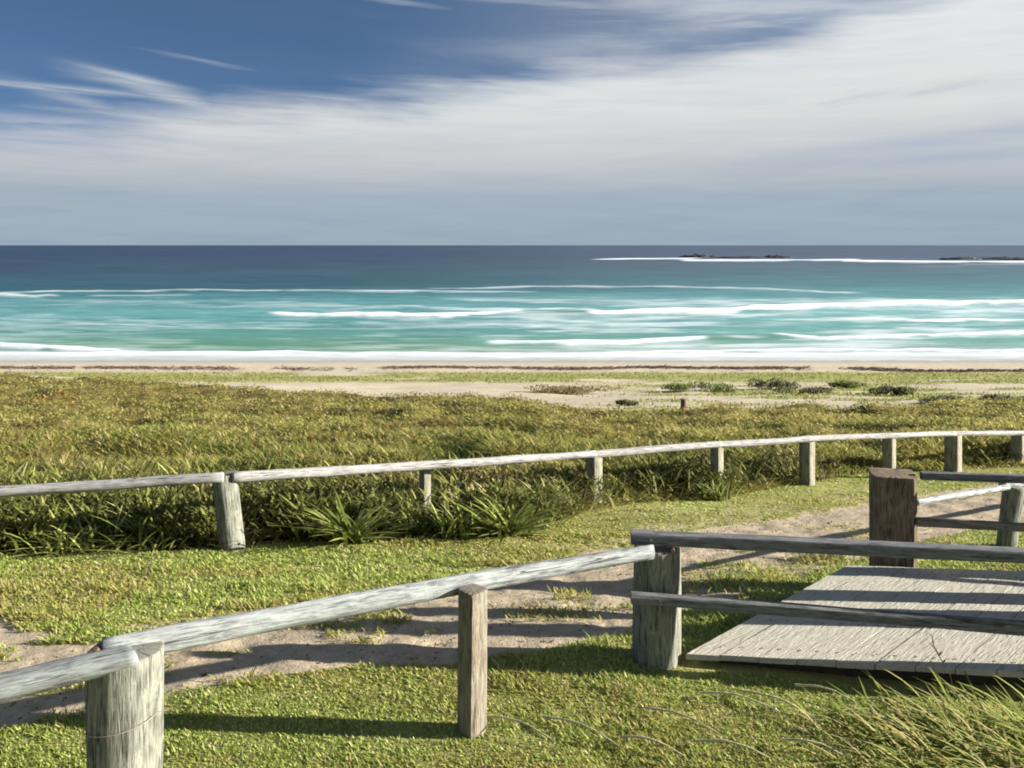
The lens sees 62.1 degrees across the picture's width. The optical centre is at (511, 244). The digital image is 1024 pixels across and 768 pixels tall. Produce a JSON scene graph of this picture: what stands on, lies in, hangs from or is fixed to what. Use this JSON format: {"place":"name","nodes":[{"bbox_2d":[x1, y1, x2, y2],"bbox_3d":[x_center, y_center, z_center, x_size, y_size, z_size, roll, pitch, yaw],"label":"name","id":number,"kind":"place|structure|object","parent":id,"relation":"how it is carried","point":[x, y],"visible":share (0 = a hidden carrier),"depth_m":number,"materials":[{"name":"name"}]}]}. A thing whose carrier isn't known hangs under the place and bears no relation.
{"place":"outdoors","nodes":[
{"label":"outdoors","id":0,"kind":"place"},
{"bbox_2d":[0,245,1023,360],"bbox_3d":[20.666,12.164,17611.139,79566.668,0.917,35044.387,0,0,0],"label":"sea","id":1,"kind":"structure","parent":0,"point":[445,302],"depth_m":180.58,"materials":[{"name":"liquid"}]},
{"bbox_2d":[679,254,716,256],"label":"sea rock","id":2,"kind":"object","parent":1,"relation":"in","point":[696,255],"visible":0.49,"depth_m":845.08,"materials":[{"name":"grey stone"}]},
{"bbox_2d":[714,256,766,257],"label":"sea rock","id":3,"kind":"object","parent":1,"relation":"in","point":[740,257],"visible":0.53,"depth_m":797.11,"materials":[{"name":"grey stone"}]},
{"bbox_2d":[764,255,791,257],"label":"sea rock","id":4,"kind":"object","parent":1,"relation":"in","point":[776,256],"visible":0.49,"depth_m":814.72,"materials":[{"name":"grey stone"}]},
{"bbox_2d":[939,257,982,259],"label":"sea rock","id":5,"kind":"object","parent":1,"relation":"in","point":[962,258],"visible":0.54,"depth_m":717.29,"materials":[{"name":"grey stone"}]},
{"bbox_2d":[979,256,1023,259],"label":"sea rock","id":6,"kind":"object","parent":1,"relation":"in","point":[1003,258],"visible":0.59,"depth_m":715.31,"materials":[{"name":"grey stone"}]},
{"bbox_2d":[0,483,1023,728],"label":"path","id":7,"kind":"structure","parent":0,"point":[284,653],"depth_m":7.99,"materials":[{"name":"beige sand"}]},
{"bbox_2d":[0,408,1023,767],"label":"ground","id":8,"kind":"structure","parent":0,"point":[690,666],"depth_m":6.78,"materials":[{"name":"green plant"}]},
{"bbox_2d":[4,375,55,379],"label":"shrub","id":9,"kind":"object","parent":8,"relation":"on","point":[29,377],"visible":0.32,"depth_m":65.64,"materials":[{"name":"green plant"}]},
{"bbox_2d":[248,501,326,542],"bbox_3d":[-3.009,3.845,11.834,1.439,0.556,1.069,0,0,0],"label":"strap leaf plant","id":10,"kind":"object","parent":8,"relation":"on","point":[301,534],"visible":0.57,"depth_m":11.74,"materials":[{"name":"green plant"}]},
{"bbox_2d":[0,544,680,767],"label":"timber fence","id":11,"kind":"object","parent":8,"relation":"on","point":[121,676],"visible":0.86,"depth_m":5.63,"materials":[{"name":"grey wood"}]},
{"bbox_2d":[271,489,419,554],"bbox_3d":[-2.197,3.739,11.568,2.105,0.675,1.826,0,0,0],"label":"strap leaf plant","id":12,"kind":"object","parent":8,"relation":"on","point":[343,530],"visible":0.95,"depth_m":11.52,"materials":[{"name":"green plant"}]},
{"bbox_2d":[421,500,494,544],"bbox_3d":[-0.782,3.841,11.911,1.189,0.542,1.033,0,0,-24],"label":"strap leaf plant","id":13,"kind":"object","parent":8,"relation":"on","point":[451,530],"visible":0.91,"depth_m":11.85,"materials":[{"name":"green plant"}]},
{"bbox_2d":[440,490,570,545],"bbox_3d":[-0.011,3.828,11.931,1.846,0.607,1.652,0,0,30],"label":"strap leaf plant","id":14,"kind":"object","parent":8,"relation":"on","point":[498,528],"visible":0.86,"depth_m":11.98,"materials":[{"name":"green plant"}]},
{"bbox_2d":[0,425,1023,566],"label":"undergrowth","id":15,"kind":"object","parent":8,"relation":"on","point":[177,516],"visible":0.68,"depth_m":12.83,"materials":[{"name":"green plant"}]},
{"bbox_2d":[0,371,1023,522],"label":"dune scrub","id":16,"kind":"object","parent":8,"relation":"on","point":[112,417],"visible":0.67,"depth_m":26.65,"materials":[{"name":"green plant"}]},
{"bbox_2d":[0,430,1023,551],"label":"timber fence","id":17,"kind":"object","parent":8,"relation":"on","point":[229,521],"visible":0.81,"depth_m":12.86,"materials":[{"name":"grey wood"}]},
{"bbox_2d":[487,715,554,741],"bbox_3d":[0.057,3.418,6.042,0.600,0.076,0.014,0,0,37],"label":"dry stalk","id":18,"kind":"object","parent":8,"relation":"on","point":[501,717],"visible":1,"depth_m":6.07,"materials":[{"name":"plant"}]},
{"bbox_2d":[542,714,619,746],"bbox_3d":[0.480,3.421,6.027,0.651,0.062,0.014,0,0,37],"label":"dry stalk","id":19,"kind":"object","parent":8,"relation":"on","point":[557,718],"visible":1,"depth_m":6.05,"materials":[{"name":"plant"}]},
{"bbox_2d":[620,735,684,756],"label":"dry stalk","id":20,"kind":"object","parent":8,"relation":"on","point":[634,736],"visible":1,"depth_m":5.85,"materials":[{"name":"plant"}]},
{"bbox_2d":[680,398,686,410],"bbox_3d":[7.451,7.092,36.882,0.308,0.846,0.288,0,0,0],"label":"marker post","id":21,"kind":"object","parent":8,"relation":"on","point":[684,402],"visible":0.53,"depth_m":36.77,"materials":[{"name":"brown wood"}]},
{"bbox_2d":[645,706,724,738],"bbox_3d":[1.236,3.419,6.130,0.650,0.068,0.014,0,0,40],"label":"dry stalk","id":22,"kind":"object","parent":8,"relation":"on","point":[660,709],"visible":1,"depth_m":6.15,"materials":[{"name":"plant"}]},
{"bbox_2d":[681,640,704,664],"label":"tussock grass","id":23,"kind":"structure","parent":8,"relation":"on","point":[692,647],"depth_m":7.35,"materials":[{"name":"green plant"}]},
{"bbox_2d":[695,478,740,502],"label":"strap leaf plant","id":24,"kind":"object","parent":8,"relation":"on","point":[721,493],"visible":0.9,"depth_m":15.13,"materials":[{"name":"green plant"}]},
{"bbox_2d":[695,739,769,758],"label":"dry stalk","id":25,"kind":"object","parent":8,"relation":"on","point":[712,740],"visible":1,"depth_m":5.81,"materials":[{"name":"plant"}]},
{"bbox_2d":[700,691,779,712],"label":"dry stalk","id":26,"kind":"object","parent":8,"relation":"on","point":[709,692],"visible":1,"depth_m":6.45,"materials":[{"name":"plant"}]},
{"bbox_2d":[740,689,819,721],"bbox_3d":[1.999,3.431,6.379,0.647,0.069,0.013,0,0,44],"label":"dry stalk","id":27,"kind":"object","parent":8,"relation":"on","point":[754,692],"visible":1,"depth_m":6.42,"materials":[{"name":"plant"}]},
{"bbox_2d":[780,738,849,758],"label":"dry stalk","id":28,"kind":"object","parent":8,"relation":"on","point":[795,739],"visible":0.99,"depth_m":5.81,"materials":[{"name":"plant"}]},
{"bbox_2d":[778,553,861,564],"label":"tussock grass","id":29,"kind":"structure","parent":8,"relation":"on","point":[822,557],"depth_m":10.58,"materials":[{"name":"green plant"}]},
{"bbox_2d":[795,684,859,704],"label":"dry stalk","id":30,"kind":"object","parent":8,"relation":"on","point":[806,685],"visible":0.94,"depth_m":6.61,"materials":[{"name":"plant"}]},
{"bbox_2d":[686,565,1023,686],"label":"deck","id":31,"kind":"structure","parent":8,"relation":"on","point":[841,648],"depth_m":7.40,"materials":[{"name":"grey wood"}]},
{"bbox_2d":[630,529,1023,635],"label":"deck railing","id":32,"kind":"object","parent":31,"relation":"attached to","point":[867,548],"visible":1,"depth_m":6.87,"materials":[{"name":"grey wood"}]},
{"bbox_2d":[869,467,1023,567],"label":"deck railing","id":33,"kind":"object","parent":31,"relation":"attached to","point":[893,516],"visible":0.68,"depth_m":9.05,"materials":[{"name":"brown wood"}]},
{"bbox_2d":[850,711,914,736],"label":"dry stalk","id":34,"kind":"object","parent":8,"relation":"on","point":[878,716],"visible":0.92,"depth_m":6.17,"materials":[{"name":"plant"}]},
{"bbox_2d":[753,657,1023,767],"bbox_3d":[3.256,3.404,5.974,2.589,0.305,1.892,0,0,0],"label":"tussock grass","id":35,"kind":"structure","parent":8,"relation":"on","point":[960,743],"depth_m":6.08,"materials":[{"name":"green plant"}]},
{"bbox_2d":[930,634,952,685],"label":"weed","id":36,"kind":"object","parent":8,"relation":"on","point":[939,654],"visible":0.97,"depth_m":6.89,"materials":[{"name":"plant"}]},
{"bbox_2d":[917,483,1023,546],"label":"timber fence","id":37,"kind":"object","parent":8,"relation":"on","point":[1012,501],"visible":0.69,"depth_m":11.18,"materials":[{"name":"grey wood"}]},
{"bbox_2d":[977,392,1023,402],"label":"shrub","id":38,"kind":"object","parent":8,"relation":"on","point":[991,396],"visible":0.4,"depth_m":42.13,"materials":[{"name":"green plant"}]},
{"bbox_2d":[0,360,1023,410],"bbox_3d":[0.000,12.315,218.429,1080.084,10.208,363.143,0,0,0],"label":"beach","id":39,"kind":"structure","parent":0,"point":[441,387],"depth_m":75.70,"materials":[{"name":"beige sand"}]},
{"bbox_2d":[0,370,1023,410],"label":"dune grass","id":40,"kind":"structure","parent":39,"relation":"on","point":[860,394],"depth_m":70.37,"materials":[{"name":"green plant"}]},
{"bbox_2d":[0,364,1023,372],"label":"seaweed","id":41,"kind":"object","parent":39,"relation":"on","point":[897,369],"visible":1,"depth_m":82.36,"materials":[{"name":"brown plant"}]},
{"bbox_2d":[524,384,620,394],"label":"shrub","id":42,"kind":"object","parent":39,"relation":"on","point":[571,390],"visible":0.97,"depth_m":55.80,"materials":[{"name":"green plant"}]},
{"bbox_2d":[615,399,638,405],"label":"shrub","id":43,"kind":"object","parent":39,"relation":"on","point":[625,402],"visible":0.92,"depth_m":41.76,"materials":[{"name":"green plant"}]},
{"bbox_2d":[660,380,738,392],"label":"shrub","id":44,"kind":"object","parent":39,"relation":"on","point":[675,386],"visible":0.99,"depth_m":58.01,"materials":[{"name":"green plant"}]},
{"bbox_2d":[746,377,800,388],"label":"shrub","id":45,"kind":"object","parent":39,"relation":"on","point":[776,384],"visible":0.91,"depth_m":62.05,"materials":[{"name":"green plant"}]},
{"bbox_2d":[773,386,833,393],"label":"shrub","id":46,"kind":"object","parent":39,"relation":"on","point":[816,390],"visible":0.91,"depth_m":56.24,"materials":[{"name":"green plant"}]},
{"bbox_2d":[828,379,866,388],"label":"shrub","id":47,"kind":"object","parent":39,"relation":"on","point":[848,384],"visible":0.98,"depth_m":61.21,"materials":[{"name":"green plant"}]},
{"bbox_2d":[868,383,916,394],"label":"shrub","id":48,"kind":"object","parent":39,"relation":"on","point":[905,390],"visible":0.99,"depth_m":50.56,"materials":[{"name":"green plant"}]},
{"bbox_2d":[917,394,971,402],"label":"shrub","id":49,"kind":"object","parent":39,"relation":"on","point":[938,398],"visible":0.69,"depth_m":43.05,"materials":[{"name":"green plant"}]},
{"bbox_2d":[0,0,1023,244],"label":"sky","id":50,"kind":"structure","parent":0,"point":[123,122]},
{"bbox_2d":[1,490,1023,718],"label":"pebbles","id":51,"kind":"object","parent":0,"point":[20,717],"visible":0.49,"depth_m":7.99,"materials":[{"name":"grey stone"}]}
]}

